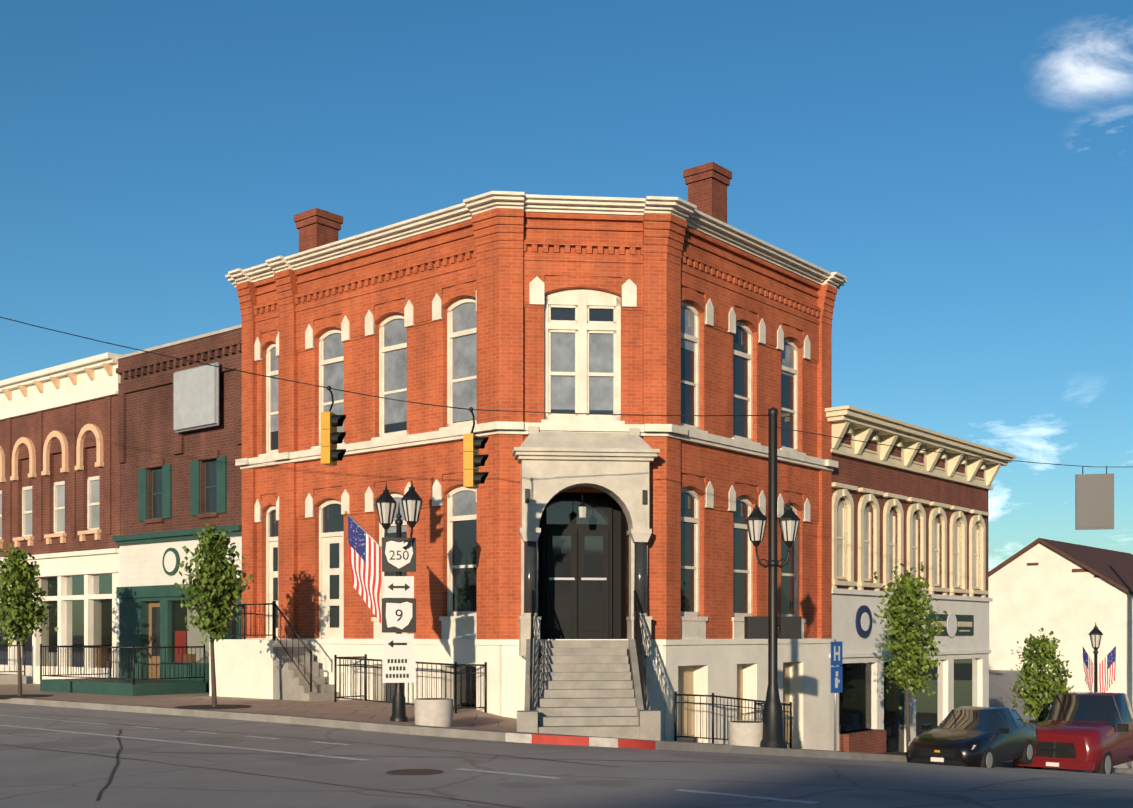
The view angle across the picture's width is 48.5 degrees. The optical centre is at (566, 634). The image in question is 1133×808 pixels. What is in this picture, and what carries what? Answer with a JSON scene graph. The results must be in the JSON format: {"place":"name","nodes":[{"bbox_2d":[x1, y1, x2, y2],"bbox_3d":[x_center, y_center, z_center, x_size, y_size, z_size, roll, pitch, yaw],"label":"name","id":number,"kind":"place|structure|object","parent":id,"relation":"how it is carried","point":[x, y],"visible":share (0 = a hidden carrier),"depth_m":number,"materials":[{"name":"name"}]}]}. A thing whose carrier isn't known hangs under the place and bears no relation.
{"place":"outdoors","nodes":[
{"label":"outdoors","id":0,"kind":"place"},
{"bbox_2d":[0,317,1092,466],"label":"span wires","id":1,"kind":"object","parent":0,"point":[516,411],"visible":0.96,"depth_m":21.88,"materials":[{"name":"black metal"}]},
{"bbox_2d":[321,386,345,465],"bbox_3d":[-3.903,-3.532,21.262,0.386,1.332,0.319,0,0,15],"label":"traffic signal","id":2,"kind":"object","parent":1,"relation":"hanging from","point":[331,439],"visible":1,"depth_m":21.15,"materials":[{"name":"yellow metal"}]},
{"bbox_2d":[463,407,488,488],"bbox_3d":[-1.470,-3.092,20.831,0.386,1.332,0.319,0,0,15],"label":"traffic signal","id":3,"kind":"object","parent":1,"relation":"hanging from","point":[473,461],"visible":1,"depth_m":20.72,"materials":[{"name":"yellow metal"}]},
{"bbox_2d":[1075,466,1113,529],"bbox_3d":[11.844,-3.058,28.224,0.800,1.420,0.090,0,0,13],"label":"hanging sign box","id":4,"kind":"object","parent":1,"relation":"hanging from","point":[1094,501],"visible":0.9,"depth_m":28.18,"materials":[{"name":"grey metal"}]},
{"bbox_2d":[0,670,1132,807],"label":"road","id":5,"kind":"structure","parent":0,"point":[635,778],"depth_m":14.29,"materials":[{"name":"grey asphalt"}]},
{"bbox_2d":[0,711,1118,807],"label":"road markings","id":6,"kind":"object","parent":5,"relation":"on","point":[415,772],"visible":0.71,"depth_m":15.13,"materials":[{"name":"white paint"}]},
{"bbox_2d":[907,706,1038,767],"bbox_3d":[8.445,2.129,26.009,1.793,1.212,3.845,0,0,40],"label":"black sedan car","id":7,"kind":"object","parent":5,"relation":"on","point":[975,736],"visible":0.94,"depth_m":25.23,"materials":[{"name":"black paint"}]},
{"bbox_2d":[1013,691,1132,773],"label":"red pickup","id":8,"kind":"object","parent":5,"relation":"on","point":[1092,731],"visible":0.77,"depth_m":29.82,"materials":[{"name":"red paint"}]},
{"bbox_2d":[0,683,1132,773],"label":"sidewalk","id":9,"kind":"structure","parent":0,"point":[471,723],"depth_m":23.70,"materials":[{"name":"grey concrete"}]},
{"bbox_2d":[0,352,119,684],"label":"arched window building","id":10,"kind":"structure","parent":9,"relation":"on","point":[59,488],"depth_m":35.86,"materials":[{"name":"brown brick"}]},
{"bbox_2d":[0,643,25,674],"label":"shop deck railing","id":11,"kind":"object","parent":10,"relation":"on","point":[24,645],"visible":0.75,"depth_m":36.42,"materials":[{"name":"black metal"}]},
{"bbox_2d":[40,324,241,695],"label":"dark brick building","id":12,"kind":"structure","parent":9,"relation":"on","point":[179,436],"depth_m":32.36,"materials":[{"name":"brown brick"}]},
{"bbox_2d":[40,644,204,684],"bbox_3d":[-11.189,0.717,31.611,4.347,0.930,1.976,0,0,40],"label":"railing","id":13,"kind":"object","parent":12,"relation":"on","point":[109,646],"visible":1,"depth_m":30.80,"materials":[{"name":"black metal"}]},
{"bbox_2d":[209,639,345,700],"bbox_3d":[-6.650,1.002,28.817,3.660,1.760,1.040,0,0,40],"label":"side stoop","id":14,"kind":"object","parent":9,"relation":"on","point":[258,668],"visible":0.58,"depth_m":28.29,"materials":[{"name":"white paint"}]},
{"bbox_2d":[220,601,311,691],"bbox_3d":[-6.644,0.257,28.783,3.657,1.990,0.946,0,0,40],"label":"stoop railing","id":15,"kind":"object","parent":14,"relation":"on","point":[274,606],"visible":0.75,"depth_m":28.10,"materials":[{"name":"black metal"}]},
{"bbox_2d":[344,481,422,721],"bbox_3d":[-3.163,-0.562,22.289,1.478,4.291,0.566,0,0,22],"label":"lamp post","id":16,"kind":"object","parent":9,"relation":"on","point":[398,615],"visible":0.94,"depth_m":22.13,"materials":[{"name":"black metal"}]},
{"bbox_2d":[414,698,452,726],"bbox_3d":[-2.264,1.338,21.453,0.660,0.470,0.660,0,0,-2],"label":"planter","id":17,"kind":"object","parent":9,"relation":"on","point":[434,712],"visible":0.9,"depth_m":21.18,"materials":[{"name":"concrete"}]},
{"bbox_2d":[0,694,1012,761],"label":"tree planting bed","id":18,"kind":"object","parent":9,"relation":"on","point":[230,707],"visible":0.46,"depth_m":25.40,"materials":[{"name":"brown soil"}]},
{"bbox_2d":[0,537,58,695],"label":"street tree","id":19,"kind":"object","parent":18,"relation":"on","point":[18,571],"visible":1,"depth_m":29.20,"materials":[{"name":"green plant"}]},
{"bbox_2d":[171,523,254,706],"bbox_3d":[-7.114,-0.382,24.980,1.630,3.670,1.713,0,0,27],"label":"street tree","id":20,"kind":"object","parent":18,"relation":"on","point":[211,589],"visible":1,"depth_m":24.86,"materials":[{"name":"green plant"}]},
{"bbox_2d":[874,560,946,755],"bbox_3d":[7.496,0.508,27.409,1.676,4.277,1.594,0,0,-2],"label":"street tree","id":21,"kind":"object","parent":18,"relation":"on","point":[901,604],"visible":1,"depth_m":27.22,"materials":[{"name":"green plant"}]},
{"bbox_2d":[1001,628,1073,721],"bbox_3d":[12.594,1.643,33.749,1.891,3.664,1.484,0,0,11],"label":"street tree","id":22,"kind":"object","parent":18,"relation":"on","point":[1044,684],"visible":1,"depth_m":33.55,"materials":[{"name":"green plant"}]},
{"bbox_2d":[225,162,846,749],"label":"building","id":23,"kind":"structure","parent":9,"relation":"on","point":[695,332],"depth_m":26.44,"materials":[{"name":"red brick"}]},
{"bbox_2d":[530,590,645,709],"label":"stair handrails","id":24,"kind":"object","parent":23,"relation":"attached to","point":[640,650],"visible":0.98,"depth_m":23.30,"materials":[{"name":"black metal"}]},
{"bbox_2d":[334,654,791,747],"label":"areaway railings","id":25,"kind":"object","parent":9,"relation":"on","point":[356,658],"visible":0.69,"depth_m":25.60,"materials":[{"name":"black metal"}]},
{"bbox_2d":[728,720,762,746],"bbox_3d":[3.245,1.813,22.698,0.660,0.470,0.660,0,0,-2],"label":"planter","id":26,"kind":"object","parent":9,"relation":"on","point":[745,733],"visible":0.71,"depth_m":22.42,"materials":[{"name":"concrete"}]},
{"bbox_2d":[744,407,801,748],"bbox_3d":[3.694,-0.990,22.534,0.994,6.151,0.520,0,0,-2],"label":"street lamp","id":27,"kind":"object","parent":9,"relation":"on","point":[772,627],"visible":0.98,"depth_m":22.45,"materials":[{"name":"black metal"}]},
{"bbox_2d":[831,639,842,751],"bbox_3d":[5.158,1.201,24.139,0.063,2.200,0.460,0,0,40],"label":"hospital sign","id":28,"kind":"object","parent":9,"relation":"on","point":[837,671],"visible":0.9,"depth_m":24.12,"materials":[{"name":"blue metal"}]},
{"bbox_2d":[988,538,1132,768],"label":"white gable building","id":29,"kind":"structure","parent":9,"relation":"on","point":[1069,595],"depth_m":53.88,"materials":[{"name":"paint"}]},
{"bbox_2d":[1083,623,1115,692],"bbox_3d":[15.422,1.788,36.726,1.128,4.291,0.470,0,0,-16],"label":"lamp post","id":30,"kind":"object","parent":9,"relation":"on","point":[1107,666],"visible":0.77,"depth_m":36.70,"materials":[{"name":"black metal"}]},
{"bbox_2d":[0,0,1132,571],"label":"sky","id":31,"kind":"structure","parent":0,"point":[965,167],"materials":[{"name":"blue"}]},
{"bbox_3d":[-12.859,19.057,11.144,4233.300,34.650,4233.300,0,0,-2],"label":"ground","id":32,"kind":"structure","parent":0,"visible":0},
{"bbox_2d":[825,405,1015,752],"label":"commercial building","id":33,"kind":"structure","parent":32,"relation":"on","point":[906,507],"depth_m":33.99,"materials":[{"name":"paint"}]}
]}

